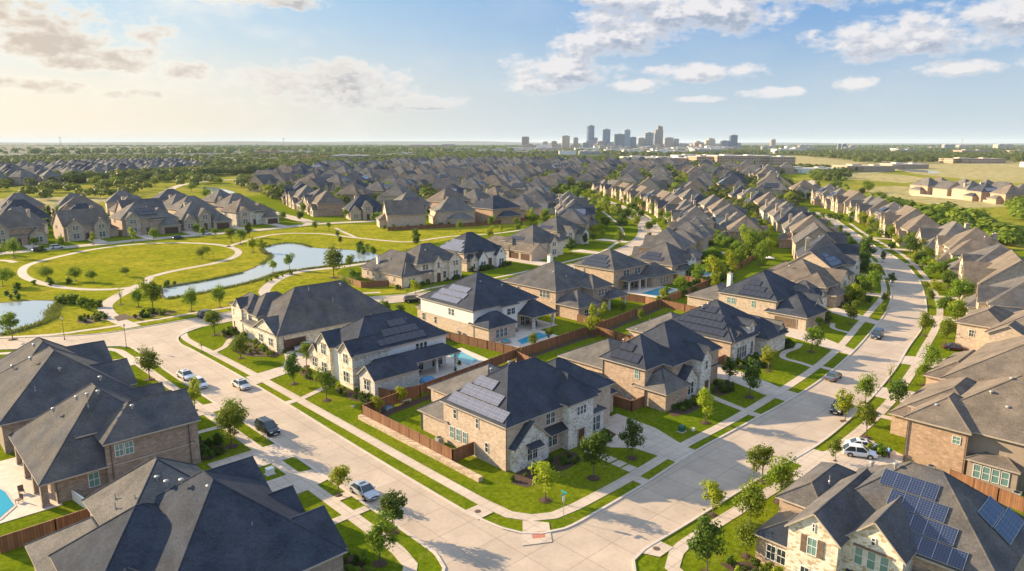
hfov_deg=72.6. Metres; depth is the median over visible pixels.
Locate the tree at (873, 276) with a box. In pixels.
[865,269,883,292]
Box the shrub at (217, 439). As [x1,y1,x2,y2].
[215,435,223,443]
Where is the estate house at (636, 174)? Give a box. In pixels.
[621,170,644,181]
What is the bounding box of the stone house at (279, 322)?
[229,280,392,352]
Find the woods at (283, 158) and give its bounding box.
[0,148,755,166]
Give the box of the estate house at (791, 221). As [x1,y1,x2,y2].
[782,212,826,233]
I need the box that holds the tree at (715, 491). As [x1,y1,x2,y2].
[700,478,726,517]
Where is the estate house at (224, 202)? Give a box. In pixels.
[213,193,256,211]
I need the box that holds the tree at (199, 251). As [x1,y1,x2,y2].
[194,244,210,258]
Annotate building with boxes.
[188,153,219,155]
[206,157,257,160]
[254,151,285,156]
[286,150,314,152]
[292,155,326,157]
[330,154,370,157]
[411,145,435,147]
[442,144,454,147]
[478,148,505,151]
[523,145,535,147]
[535,144,550,147]
[536,148,551,149]
[559,150,575,154]
[574,147,598,149]
[578,150,600,153]
[599,145,611,147]
[604,149,627,153]
[606,147,626,148]
[620,156,655,158]
[622,149,651,154]
[640,147,666,148]
[645,156,687,160]
[647,150,689,153]
[650,148,677,150]
[671,154,710,156]
[688,155,713,160]
[689,147,721,148]
[691,149,720,154]
[699,144,722,147]
[704,146,723,147]
[706,154,769,164]
[761,155,795,164]
[771,148,806,152]
[792,147,817,149]
[793,166,841,172]
[832,164,895,171]
[879,162,929,168]
[891,149,914,150]
[938,157,1005,162]
[941,144,954,148]
[953,149,990,151]
[956,145,969,147]
[993,144,1013,147]
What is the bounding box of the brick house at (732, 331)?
[626,299,788,362]
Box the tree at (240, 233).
[236,228,247,244]
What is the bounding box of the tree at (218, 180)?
[212,177,222,185]
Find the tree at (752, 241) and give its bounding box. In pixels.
[738,226,765,259]
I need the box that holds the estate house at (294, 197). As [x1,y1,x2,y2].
[287,185,314,208]
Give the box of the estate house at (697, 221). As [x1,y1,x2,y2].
[672,217,714,240]
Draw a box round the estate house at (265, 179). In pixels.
[247,174,281,191]
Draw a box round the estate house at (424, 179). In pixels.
[407,174,434,185]
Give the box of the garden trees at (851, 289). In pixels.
[260,164,965,312]
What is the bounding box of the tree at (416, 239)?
[413,236,419,243]
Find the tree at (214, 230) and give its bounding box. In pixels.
[211,228,217,236]
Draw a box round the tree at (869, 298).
[865,294,872,306]
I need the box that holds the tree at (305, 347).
[297,340,310,366]
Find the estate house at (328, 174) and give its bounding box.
[319,170,336,178]
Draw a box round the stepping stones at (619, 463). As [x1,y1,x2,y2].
[612,460,626,467]
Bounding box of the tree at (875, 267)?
[866,262,883,282]
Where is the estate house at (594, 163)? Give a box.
[586,160,599,168]
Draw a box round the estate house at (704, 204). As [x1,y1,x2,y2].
[698,194,731,211]
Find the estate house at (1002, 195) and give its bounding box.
[986,184,1023,203]
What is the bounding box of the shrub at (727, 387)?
[724,385,731,391]
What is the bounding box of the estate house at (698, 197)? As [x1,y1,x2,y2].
[688,193,707,204]
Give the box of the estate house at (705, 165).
[698,162,709,168]
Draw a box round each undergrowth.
[4,213,852,402]
[7,212,844,392]
[53,249,751,395]
[406,212,840,370]
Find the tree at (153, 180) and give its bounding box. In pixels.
[150,177,158,184]
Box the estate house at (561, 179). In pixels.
[547,173,567,185]
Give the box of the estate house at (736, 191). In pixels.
[728,185,755,199]
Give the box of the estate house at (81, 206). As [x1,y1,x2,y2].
[68,203,109,219]
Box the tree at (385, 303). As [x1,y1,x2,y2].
[379,298,390,308]
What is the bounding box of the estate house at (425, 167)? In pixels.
[417,164,437,171]
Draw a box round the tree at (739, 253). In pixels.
[733,245,747,260]
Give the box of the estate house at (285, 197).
[281,183,304,205]
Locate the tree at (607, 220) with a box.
[603,218,610,226]
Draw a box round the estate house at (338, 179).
[327,173,352,188]
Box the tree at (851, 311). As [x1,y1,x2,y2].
[842,303,858,324]
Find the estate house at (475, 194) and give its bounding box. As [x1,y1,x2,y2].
[464,188,492,203]
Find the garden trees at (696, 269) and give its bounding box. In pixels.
[45,161,967,308]
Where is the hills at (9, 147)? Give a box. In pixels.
[0,145,244,155]
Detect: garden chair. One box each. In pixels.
[15,493,22,502]
[17,484,24,492]
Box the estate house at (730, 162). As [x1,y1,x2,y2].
[721,160,732,166]
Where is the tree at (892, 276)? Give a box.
[887,272,896,285]
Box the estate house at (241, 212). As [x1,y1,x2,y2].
[218,198,279,225]
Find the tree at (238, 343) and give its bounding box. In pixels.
[228,332,249,358]
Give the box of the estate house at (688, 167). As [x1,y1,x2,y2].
[679,164,697,173]
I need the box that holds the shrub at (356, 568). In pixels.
[349,566,360,570]
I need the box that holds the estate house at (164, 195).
[151,189,180,201]
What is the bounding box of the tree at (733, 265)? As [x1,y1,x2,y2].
[726,252,738,278]
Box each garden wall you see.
[71,490,85,507]
[358,414,482,482]
[910,193,985,201]
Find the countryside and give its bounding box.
[3,145,1022,186]
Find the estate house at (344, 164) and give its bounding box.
[333,164,354,169]
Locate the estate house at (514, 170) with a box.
[497,166,518,173]
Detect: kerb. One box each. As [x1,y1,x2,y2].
[0,218,426,254]
[6,206,638,337]
[107,345,445,570]
[177,251,891,533]
[218,193,658,323]
[632,220,926,570]
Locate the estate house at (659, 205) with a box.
[654,194,682,217]
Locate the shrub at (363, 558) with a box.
[358,549,369,563]
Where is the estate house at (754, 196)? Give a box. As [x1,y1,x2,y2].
[744,191,774,203]
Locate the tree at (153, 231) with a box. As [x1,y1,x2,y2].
[148,228,158,241]
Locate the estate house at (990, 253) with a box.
[948,244,1008,279]
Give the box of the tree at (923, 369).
[913,357,933,385]
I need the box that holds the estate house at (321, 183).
[305,177,334,191]
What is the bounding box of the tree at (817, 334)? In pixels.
[803,326,825,352]
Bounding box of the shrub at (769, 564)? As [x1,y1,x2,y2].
[763,562,773,570]
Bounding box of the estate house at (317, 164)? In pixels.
[310,162,331,168]
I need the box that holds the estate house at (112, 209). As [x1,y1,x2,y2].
[108,195,141,214]
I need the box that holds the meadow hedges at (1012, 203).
[807,167,1023,214]
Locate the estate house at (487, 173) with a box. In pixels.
[473,171,496,176]
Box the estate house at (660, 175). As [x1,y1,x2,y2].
[651,171,674,184]
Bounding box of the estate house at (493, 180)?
[481,175,507,187]
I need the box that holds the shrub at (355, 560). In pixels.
[350,553,359,564]
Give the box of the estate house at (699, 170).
[687,168,705,176]
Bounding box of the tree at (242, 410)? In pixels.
[219,395,250,433]
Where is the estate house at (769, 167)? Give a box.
[762,164,779,175]
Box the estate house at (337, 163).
[331,160,344,168]
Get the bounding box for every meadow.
[0,172,260,216]
[791,170,1023,250]
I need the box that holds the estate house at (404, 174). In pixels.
[396,170,416,178]
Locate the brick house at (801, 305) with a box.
[685,270,829,330]
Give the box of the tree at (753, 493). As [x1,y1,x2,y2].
[732,474,766,528]
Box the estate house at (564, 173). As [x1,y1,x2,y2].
[558,169,574,178]
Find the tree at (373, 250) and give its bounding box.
[368,245,376,258]
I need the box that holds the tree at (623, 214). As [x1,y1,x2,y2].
[619,212,626,225]
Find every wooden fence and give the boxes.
[0,508,89,553]
[339,275,388,287]
[361,347,520,461]
[378,385,416,397]
[388,215,538,230]
[446,331,518,352]
[515,350,531,360]
[521,300,657,354]
[577,314,603,322]
[593,326,633,341]
[613,395,644,411]
[621,294,655,303]
[657,275,719,305]
[661,299,696,311]
[673,274,707,281]
[718,354,724,365]
[733,236,767,271]
[950,469,1023,512]
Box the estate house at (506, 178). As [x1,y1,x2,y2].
[498,173,514,182]
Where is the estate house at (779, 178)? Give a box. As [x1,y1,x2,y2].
[758,173,790,183]
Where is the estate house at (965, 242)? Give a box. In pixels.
[933,227,1009,262]
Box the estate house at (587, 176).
[572,171,600,188]
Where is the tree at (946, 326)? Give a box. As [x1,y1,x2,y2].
[937,314,956,344]
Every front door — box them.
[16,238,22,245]
[437,272,440,281]
[577,426,584,445]
[704,379,708,391]
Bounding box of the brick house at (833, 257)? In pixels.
[763,246,861,284]
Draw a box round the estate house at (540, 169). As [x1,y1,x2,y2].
[533,165,546,173]
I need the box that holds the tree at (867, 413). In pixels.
[853,398,880,438]
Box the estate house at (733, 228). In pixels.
[716,215,767,245]
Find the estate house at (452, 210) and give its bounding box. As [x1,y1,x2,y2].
[428,197,475,224]
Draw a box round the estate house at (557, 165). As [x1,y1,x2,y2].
[552,162,566,169]
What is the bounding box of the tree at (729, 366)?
[721,356,738,382]
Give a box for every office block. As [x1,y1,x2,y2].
[551,141,556,147]
[582,142,587,147]
[586,140,593,147]
[597,141,604,144]
[678,143,688,146]
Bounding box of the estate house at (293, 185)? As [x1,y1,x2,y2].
[282,181,308,194]
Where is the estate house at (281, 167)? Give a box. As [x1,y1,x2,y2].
[273,164,288,170]
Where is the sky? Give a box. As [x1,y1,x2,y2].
[0,0,1023,143]
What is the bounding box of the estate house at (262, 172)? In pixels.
[251,170,278,178]
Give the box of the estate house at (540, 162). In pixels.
[534,160,549,164]
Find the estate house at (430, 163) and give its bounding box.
[419,160,435,166]
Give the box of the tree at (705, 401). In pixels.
[696,386,715,423]
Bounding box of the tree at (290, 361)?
[283,352,302,384]
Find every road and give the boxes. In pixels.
[0,194,657,348]
[0,218,425,253]
[106,219,925,570]
[276,212,321,224]
[808,210,833,218]
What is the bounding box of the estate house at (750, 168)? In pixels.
[742,165,758,174]
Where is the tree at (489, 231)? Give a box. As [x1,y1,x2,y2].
[486,225,494,235]
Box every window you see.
[88,471,100,487]
[114,443,123,457]
[124,440,133,454]
[346,371,348,382]
[366,380,369,390]
[419,362,423,369]
[450,425,454,438]
[453,408,456,418]
[456,428,460,441]
[462,431,466,443]
[475,418,478,428]
[485,442,488,452]
[520,316,524,325]
[527,449,532,461]
[533,449,537,458]
[546,413,550,425]
[549,437,551,447]
[551,411,554,423]
[552,435,556,445]
[593,416,595,431]
[596,414,600,429]
[634,369,638,379]
[687,382,690,394]
[690,381,693,393]
[744,344,746,356]
[750,341,752,353]
[765,543,775,561]
[776,547,786,565]
[800,564,809,570]
[806,536,817,556]
[812,523,815,532]
[853,546,863,565]
[865,551,876,570]
[870,537,875,546]
[879,556,889,570]
[952,435,960,444]
[968,329,974,336]
[972,463,981,478]
[981,466,990,481]
[990,468,1000,483]
[1000,471,1009,486]
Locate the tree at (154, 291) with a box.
[137,278,161,312]
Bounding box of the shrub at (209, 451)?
[202,446,215,457]
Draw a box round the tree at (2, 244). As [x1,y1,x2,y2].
[0,240,8,254]
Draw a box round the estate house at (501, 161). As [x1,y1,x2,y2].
[491,158,508,164]
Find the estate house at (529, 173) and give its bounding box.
[523,169,536,176]
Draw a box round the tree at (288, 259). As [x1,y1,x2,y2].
[283,253,295,269]
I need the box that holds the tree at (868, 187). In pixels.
[864,183,873,189]
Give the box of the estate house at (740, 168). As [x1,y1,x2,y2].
[737,165,756,172]
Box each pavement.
[0,292,380,338]
[0,348,417,570]
[180,258,886,520]
[408,211,624,293]
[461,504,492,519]
[522,520,551,545]
[601,198,661,232]
[633,476,647,483]
[643,541,672,556]
[665,223,943,570]
[748,412,760,416]
[820,366,832,369]
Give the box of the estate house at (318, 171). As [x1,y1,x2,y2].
[301,169,324,177]
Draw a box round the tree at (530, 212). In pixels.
[526,207,535,224]
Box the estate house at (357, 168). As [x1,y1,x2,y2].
[354,165,374,171]
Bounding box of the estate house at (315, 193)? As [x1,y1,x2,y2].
[296,189,323,211]
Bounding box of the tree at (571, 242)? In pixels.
[565,237,575,253]
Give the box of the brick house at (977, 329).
[954,305,1023,350]
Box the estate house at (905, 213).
[879,205,921,237]
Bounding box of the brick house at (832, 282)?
[771,258,850,307]
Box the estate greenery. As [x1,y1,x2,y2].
[259,161,805,215]
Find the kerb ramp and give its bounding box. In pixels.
[532,531,544,538]
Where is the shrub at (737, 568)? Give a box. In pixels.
[734,565,741,570]
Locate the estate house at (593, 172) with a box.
[590,170,604,179]
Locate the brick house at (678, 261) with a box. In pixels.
[632,242,702,275]
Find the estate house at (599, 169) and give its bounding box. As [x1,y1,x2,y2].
[594,167,607,173]
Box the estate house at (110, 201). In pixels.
[104,190,132,214]
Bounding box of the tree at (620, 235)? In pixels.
[615,228,626,246]
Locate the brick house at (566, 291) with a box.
[503,253,628,320]
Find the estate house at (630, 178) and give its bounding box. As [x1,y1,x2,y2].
[617,172,640,184]
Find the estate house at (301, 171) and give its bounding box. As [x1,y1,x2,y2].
[291,168,310,175]
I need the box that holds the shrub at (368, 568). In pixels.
[362,565,374,570]
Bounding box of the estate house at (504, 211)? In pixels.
[470,195,520,223]
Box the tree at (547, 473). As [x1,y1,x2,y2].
[528,460,559,502]
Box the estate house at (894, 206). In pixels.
[868,201,904,230]
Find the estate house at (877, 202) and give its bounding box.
[855,197,888,222]
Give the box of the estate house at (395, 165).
[389,163,408,168]
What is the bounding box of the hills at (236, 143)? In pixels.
[0,141,397,145]
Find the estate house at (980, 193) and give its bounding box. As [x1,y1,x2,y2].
[963,183,997,201]
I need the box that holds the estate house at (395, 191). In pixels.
[376,184,416,203]
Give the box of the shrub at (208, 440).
[205,437,214,446]
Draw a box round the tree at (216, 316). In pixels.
[202,309,222,335]
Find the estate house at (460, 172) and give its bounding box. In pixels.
[442,168,468,177]
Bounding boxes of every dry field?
[791,156,925,170]
[906,160,1023,182]
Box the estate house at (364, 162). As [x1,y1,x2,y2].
[353,160,370,165]
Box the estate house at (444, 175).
[436,171,460,179]
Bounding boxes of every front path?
[198,426,218,433]
[212,337,236,352]
[285,398,300,403]
[299,385,332,398]
[332,492,350,500]
[332,506,369,523]
[710,394,744,410]
[779,343,815,367]
[830,323,849,332]
[878,414,891,419]
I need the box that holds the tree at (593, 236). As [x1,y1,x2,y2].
[590,231,596,242]
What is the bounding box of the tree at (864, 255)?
[859,252,871,271]
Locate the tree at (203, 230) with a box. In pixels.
[197,226,206,233]
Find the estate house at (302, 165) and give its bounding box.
[292,163,313,169]
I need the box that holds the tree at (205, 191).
[200,188,210,195]
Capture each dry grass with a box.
[0,197,106,208]
[845,174,922,182]
[859,186,1003,207]
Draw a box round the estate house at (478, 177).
[467,174,486,180]
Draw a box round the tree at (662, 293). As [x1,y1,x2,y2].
[659,288,665,296]
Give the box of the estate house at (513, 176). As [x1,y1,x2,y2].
[508,173,525,180]
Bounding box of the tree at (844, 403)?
[833,388,854,422]
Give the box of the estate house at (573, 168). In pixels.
[560,164,581,174]
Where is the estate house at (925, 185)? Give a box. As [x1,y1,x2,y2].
[909,177,938,194]
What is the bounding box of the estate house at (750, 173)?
[748,167,762,176]
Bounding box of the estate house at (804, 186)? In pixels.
[788,180,821,198]
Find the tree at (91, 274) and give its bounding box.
[85,269,98,281]
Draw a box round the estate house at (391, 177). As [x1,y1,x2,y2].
[381,174,399,183]
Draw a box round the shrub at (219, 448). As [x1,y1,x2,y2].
[213,446,224,454]
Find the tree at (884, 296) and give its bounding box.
[881,292,890,304]
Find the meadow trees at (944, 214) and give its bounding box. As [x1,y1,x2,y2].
[864,192,1023,243]
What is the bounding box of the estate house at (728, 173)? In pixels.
[719,170,744,179]
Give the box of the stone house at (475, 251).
[438,232,506,271]
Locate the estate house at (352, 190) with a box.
[336,183,374,204]
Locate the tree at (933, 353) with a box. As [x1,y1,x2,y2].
[916,342,944,366]
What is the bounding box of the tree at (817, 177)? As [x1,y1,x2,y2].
[811,173,821,183]
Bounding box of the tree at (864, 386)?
[853,371,883,403]
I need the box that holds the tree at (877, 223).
[873,219,879,228]
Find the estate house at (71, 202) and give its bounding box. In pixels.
[58,195,102,209]
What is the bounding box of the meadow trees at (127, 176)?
[0,162,316,197]
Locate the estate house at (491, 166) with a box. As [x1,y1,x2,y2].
[487,164,497,169]
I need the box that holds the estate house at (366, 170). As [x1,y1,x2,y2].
[358,167,374,173]
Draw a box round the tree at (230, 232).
[223,228,236,242]
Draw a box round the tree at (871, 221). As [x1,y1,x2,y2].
[867,216,875,227]
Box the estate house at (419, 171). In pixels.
[414,169,429,173]
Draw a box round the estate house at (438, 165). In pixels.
[432,163,449,167]
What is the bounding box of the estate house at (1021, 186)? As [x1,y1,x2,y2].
[1015,184,1023,190]
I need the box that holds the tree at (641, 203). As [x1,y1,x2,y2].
[638,200,644,209]
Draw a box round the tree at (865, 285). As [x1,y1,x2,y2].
[858,280,872,301]
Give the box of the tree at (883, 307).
[877,303,889,315]
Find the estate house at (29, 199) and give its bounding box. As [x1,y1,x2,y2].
[0,192,45,210]
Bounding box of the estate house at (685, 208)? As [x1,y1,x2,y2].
[666,204,693,226]
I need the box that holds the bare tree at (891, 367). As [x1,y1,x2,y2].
[887,364,896,382]
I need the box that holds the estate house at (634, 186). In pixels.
[619,183,638,201]
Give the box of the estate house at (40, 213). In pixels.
[0,199,52,225]
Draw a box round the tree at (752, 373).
[741,355,762,398]
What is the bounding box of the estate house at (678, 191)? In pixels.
[671,187,685,195]
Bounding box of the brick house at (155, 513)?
[24,456,347,570]
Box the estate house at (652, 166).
[645,162,665,171]
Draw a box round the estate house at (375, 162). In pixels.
[367,161,381,166]
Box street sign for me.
[561,490,566,518]
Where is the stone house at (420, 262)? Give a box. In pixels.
[360,243,462,286]
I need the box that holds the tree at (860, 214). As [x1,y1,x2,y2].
[856,211,864,223]
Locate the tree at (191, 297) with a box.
[180,285,198,311]
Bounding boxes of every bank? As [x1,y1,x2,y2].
[0,300,63,335]
[161,245,378,297]
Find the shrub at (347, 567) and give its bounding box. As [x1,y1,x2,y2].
[344,563,352,570]
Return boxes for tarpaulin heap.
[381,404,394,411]
[419,376,434,383]
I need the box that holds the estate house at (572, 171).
[556,167,578,177]
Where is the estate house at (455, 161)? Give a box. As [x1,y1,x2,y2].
[447,159,460,164]
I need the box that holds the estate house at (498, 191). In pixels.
[485,186,516,198]
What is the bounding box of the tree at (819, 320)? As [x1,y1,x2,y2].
[815,316,824,329]
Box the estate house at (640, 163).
[632,160,646,167]
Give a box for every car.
[32,246,46,251]
[49,244,63,248]
[172,235,184,239]
[176,369,194,380]
[189,376,207,388]
[197,309,218,317]
[231,377,250,390]
[254,416,280,435]
[294,341,311,350]
[348,479,379,500]
[403,295,420,302]
[825,370,841,381]
[829,396,848,414]
[841,442,877,459]
[844,437,876,450]
[871,327,883,339]
[942,342,969,350]
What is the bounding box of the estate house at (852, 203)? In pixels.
[848,195,880,217]
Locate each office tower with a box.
[522,136,528,146]
[561,135,569,148]
[573,137,577,147]
[586,125,594,140]
[602,129,609,144]
[614,134,624,146]
[624,129,629,146]
[630,137,635,148]
[638,138,643,145]
[644,132,653,146]
[654,126,662,146]
[664,137,673,146]
[674,139,678,146]
[693,141,700,146]
[704,138,714,143]
[720,140,728,145]
[729,135,737,145]
[770,139,775,148]
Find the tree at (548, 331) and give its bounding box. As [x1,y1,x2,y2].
[545,327,552,337]
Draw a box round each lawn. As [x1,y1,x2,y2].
[0,164,1023,570]
[0,215,553,336]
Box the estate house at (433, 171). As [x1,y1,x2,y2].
[426,168,439,174]
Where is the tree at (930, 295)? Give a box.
[925,287,935,305]
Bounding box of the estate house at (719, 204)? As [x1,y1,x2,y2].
[705,198,742,216]
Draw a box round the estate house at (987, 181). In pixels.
[978,179,993,184]
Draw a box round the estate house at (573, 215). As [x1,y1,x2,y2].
[561,208,594,234]
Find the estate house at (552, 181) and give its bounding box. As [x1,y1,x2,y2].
[532,176,558,187]
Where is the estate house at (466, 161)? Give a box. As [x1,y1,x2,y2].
[461,159,471,164]
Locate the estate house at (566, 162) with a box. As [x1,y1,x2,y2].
[559,160,573,165]
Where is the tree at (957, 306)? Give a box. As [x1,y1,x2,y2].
[945,298,968,326]
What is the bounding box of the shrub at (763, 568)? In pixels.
[758,565,768,570]
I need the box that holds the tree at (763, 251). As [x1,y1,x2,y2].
[751,240,769,265]
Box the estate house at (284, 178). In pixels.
[275,173,299,184]
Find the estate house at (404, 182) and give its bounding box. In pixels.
[389,176,421,193]
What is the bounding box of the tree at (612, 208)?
[609,204,615,212]
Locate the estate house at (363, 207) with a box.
[342,194,382,219]
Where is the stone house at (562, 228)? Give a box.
[536,216,589,246]
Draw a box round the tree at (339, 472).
[328,464,351,496]
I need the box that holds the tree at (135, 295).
[130,287,143,307]
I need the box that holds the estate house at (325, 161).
[321,159,331,163]
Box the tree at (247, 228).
[244,222,252,236]
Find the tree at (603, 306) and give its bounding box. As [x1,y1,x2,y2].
[597,301,607,318]
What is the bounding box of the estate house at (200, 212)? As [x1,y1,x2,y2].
[173,200,232,230]
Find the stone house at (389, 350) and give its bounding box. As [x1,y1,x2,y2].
[307,309,460,396]
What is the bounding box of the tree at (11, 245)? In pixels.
[2,236,20,257]
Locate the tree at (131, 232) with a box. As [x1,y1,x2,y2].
[127,227,136,237]
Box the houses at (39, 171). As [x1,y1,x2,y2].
[0,155,754,184]
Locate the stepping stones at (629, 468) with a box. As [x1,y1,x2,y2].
[621,465,636,471]
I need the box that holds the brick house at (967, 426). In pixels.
[888,375,1023,491]
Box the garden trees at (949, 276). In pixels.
[280,163,959,309]
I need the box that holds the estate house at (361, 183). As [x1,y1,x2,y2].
[339,180,368,188]
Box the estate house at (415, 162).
[406,160,421,164]
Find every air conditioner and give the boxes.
[435,435,444,443]
[1011,490,1021,495]
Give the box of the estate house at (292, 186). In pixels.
[283,181,305,194]
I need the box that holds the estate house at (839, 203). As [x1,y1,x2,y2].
[831,189,866,213]
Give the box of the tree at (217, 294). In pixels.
[207,282,226,307]
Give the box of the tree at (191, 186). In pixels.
[185,182,196,188]
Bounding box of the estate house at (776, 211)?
[767,201,807,225]
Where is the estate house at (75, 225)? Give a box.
[51,208,118,241]
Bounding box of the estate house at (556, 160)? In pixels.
[549,159,561,164]
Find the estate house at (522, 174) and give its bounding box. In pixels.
[516,171,531,178]
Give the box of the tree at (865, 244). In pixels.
[859,235,877,265]
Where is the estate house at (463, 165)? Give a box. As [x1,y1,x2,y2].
[458,162,470,168]
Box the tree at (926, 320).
[917,311,937,336]
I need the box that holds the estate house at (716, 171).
[713,167,723,174]
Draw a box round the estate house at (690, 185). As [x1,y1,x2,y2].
[675,181,701,193]
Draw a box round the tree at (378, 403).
[370,395,383,409]
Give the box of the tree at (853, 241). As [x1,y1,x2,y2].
[848,238,858,243]
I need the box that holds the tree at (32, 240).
[29,238,39,244]
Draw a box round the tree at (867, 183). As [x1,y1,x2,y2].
[861,180,874,191]
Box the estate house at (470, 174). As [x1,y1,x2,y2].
[466,169,474,176]
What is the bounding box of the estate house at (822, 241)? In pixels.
[795,234,859,257]
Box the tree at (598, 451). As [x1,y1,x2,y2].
[577,430,610,480]
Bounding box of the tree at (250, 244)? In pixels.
[247,236,258,252]
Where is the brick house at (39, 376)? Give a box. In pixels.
[0,337,137,453]
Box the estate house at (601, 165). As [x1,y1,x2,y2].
[595,162,612,172]
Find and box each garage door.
[164,226,178,233]
[216,222,229,228]
[267,218,277,223]
[283,335,306,350]
[509,251,518,258]
[520,253,529,260]
[774,315,796,328]
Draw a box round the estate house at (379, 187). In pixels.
[366,181,391,194]
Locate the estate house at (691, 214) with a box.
[671,205,724,236]
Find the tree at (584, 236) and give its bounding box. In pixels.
[582,233,588,244]
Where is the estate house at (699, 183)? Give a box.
[681,178,708,191]
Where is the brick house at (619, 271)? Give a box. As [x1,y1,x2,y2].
[571,249,675,291]
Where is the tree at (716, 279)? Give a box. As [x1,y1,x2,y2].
[710,272,720,285]
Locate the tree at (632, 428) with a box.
[618,414,646,459]
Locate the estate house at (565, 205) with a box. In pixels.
[557,199,595,215]
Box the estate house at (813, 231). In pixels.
[791,222,846,258]
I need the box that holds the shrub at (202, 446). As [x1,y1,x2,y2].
[199,443,206,453]
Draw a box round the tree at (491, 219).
[488,214,495,223]
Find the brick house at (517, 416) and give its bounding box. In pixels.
[417,357,617,472]
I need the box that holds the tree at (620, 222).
[615,215,625,227]
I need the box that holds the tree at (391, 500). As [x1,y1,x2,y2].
[375,488,407,534]
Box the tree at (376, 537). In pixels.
[364,508,399,566]
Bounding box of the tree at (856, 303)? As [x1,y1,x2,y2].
[851,300,860,308]
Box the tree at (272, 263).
[267,259,276,272]
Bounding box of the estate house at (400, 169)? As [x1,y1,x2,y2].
[394,166,410,173]
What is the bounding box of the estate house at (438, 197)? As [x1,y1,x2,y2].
[426,188,472,206]
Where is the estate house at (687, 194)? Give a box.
[678,189,705,199]
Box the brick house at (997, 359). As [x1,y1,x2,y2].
[923,335,1023,384]
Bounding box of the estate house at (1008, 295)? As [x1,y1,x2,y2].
[963,276,1023,315]
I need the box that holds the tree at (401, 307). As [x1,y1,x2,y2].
[394,303,405,310]
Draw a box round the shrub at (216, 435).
[212,432,223,443]
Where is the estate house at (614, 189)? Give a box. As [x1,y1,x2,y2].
[611,182,630,198]
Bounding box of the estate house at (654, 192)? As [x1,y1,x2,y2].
[640,189,658,208]
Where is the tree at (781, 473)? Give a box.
[761,452,802,504]
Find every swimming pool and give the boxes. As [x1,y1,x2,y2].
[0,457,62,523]
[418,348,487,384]
[496,320,557,346]
[621,286,677,297]
[702,269,710,276]
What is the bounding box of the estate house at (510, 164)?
[505,162,515,166]
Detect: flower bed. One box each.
[76,316,107,323]
[114,314,132,320]
[131,311,175,319]
[199,440,225,459]
[218,331,250,341]
[233,342,283,356]
[299,367,319,381]
[336,387,373,402]
[343,555,365,570]
[380,360,518,416]
[473,264,510,271]
[511,451,581,486]
[527,307,662,356]
[667,399,700,415]
[711,381,732,395]
[720,561,768,570]
[736,358,771,370]
[836,299,853,307]
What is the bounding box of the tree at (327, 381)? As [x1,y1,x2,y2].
[311,367,336,401]
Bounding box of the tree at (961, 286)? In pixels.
[946,277,976,298]
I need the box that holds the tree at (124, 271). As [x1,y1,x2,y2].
[117,266,128,273]
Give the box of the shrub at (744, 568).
[741,564,748,570]
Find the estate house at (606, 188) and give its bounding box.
[599,179,620,196]
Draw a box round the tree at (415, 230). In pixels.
[411,228,420,237]
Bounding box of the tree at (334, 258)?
[321,241,344,277]
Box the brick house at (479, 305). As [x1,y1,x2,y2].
[415,272,557,341]
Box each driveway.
[22,244,38,248]
[86,239,106,242]
[115,357,139,365]
[136,234,156,238]
[181,230,199,234]
[195,403,219,415]
[207,444,293,467]
[246,350,309,383]
[266,469,327,493]
[268,223,290,226]
[506,258,546,265]
[572,249,599,253]
[597,239,629,242]
[603,414,697,463]
[717,365,797,400]
[785,327,853,353]
[787,447,903,470]
[828,308,877,324]
[866,293,888,296]
[872,387,914,401]
[883,248,912,250]
[900,356,945,367]
[905,263,927,266]
[919,279,943,282]
[926,295,958,299]
[930,315,959,320]
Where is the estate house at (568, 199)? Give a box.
[555,195,588,215]
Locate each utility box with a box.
[264,466,275,476]
[677,424,686,433]
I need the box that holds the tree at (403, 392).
[394,386,407,404]
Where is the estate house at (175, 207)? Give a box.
[166,195,216,213]
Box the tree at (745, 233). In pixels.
[739,223,749,247]
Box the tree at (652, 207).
[648,202,654,214]
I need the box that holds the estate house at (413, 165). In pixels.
[408,163,418,168]
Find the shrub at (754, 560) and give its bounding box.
[750,556,761,566]
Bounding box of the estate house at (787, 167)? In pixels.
[776,162,797,173]
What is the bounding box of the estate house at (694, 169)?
[684,166,698,175]
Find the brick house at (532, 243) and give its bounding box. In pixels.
[487,225,564,260]
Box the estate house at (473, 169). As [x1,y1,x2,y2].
[467,166,483,173]
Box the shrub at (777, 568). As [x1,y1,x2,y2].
[771,565,784,570]
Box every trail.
[0,260,16,262]
[17,242,241,290]
[97,284,139,328]
[160,179,233,192]
[226,229,522,246]
[259,262,366,294]
[335,228,355,237]
[808,172,879,184]
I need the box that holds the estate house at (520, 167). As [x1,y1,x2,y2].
[514,164,526,170]
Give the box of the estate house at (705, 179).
[688,174,714,188]
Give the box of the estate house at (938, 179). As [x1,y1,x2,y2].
[934,177,947,181]
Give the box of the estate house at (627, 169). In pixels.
[619,166,640,174]
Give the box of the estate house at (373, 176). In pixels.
[363,171,384,181]
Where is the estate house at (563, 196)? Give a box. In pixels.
[554,191,585,204]
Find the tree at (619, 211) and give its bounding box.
[615,209,624,216]
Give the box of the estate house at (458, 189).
[437,184,469,194]
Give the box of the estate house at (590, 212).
[557,202,597,226]
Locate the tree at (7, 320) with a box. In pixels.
[0,311,19,340]
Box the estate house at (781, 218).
[773,206,814,231]
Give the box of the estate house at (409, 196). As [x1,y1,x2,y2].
[394,192,430,212]
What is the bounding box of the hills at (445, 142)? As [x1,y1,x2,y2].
[320,141,653,144]
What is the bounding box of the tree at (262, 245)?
[257,237,267,252]
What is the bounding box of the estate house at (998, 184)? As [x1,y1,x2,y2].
[991,181,1012,188]

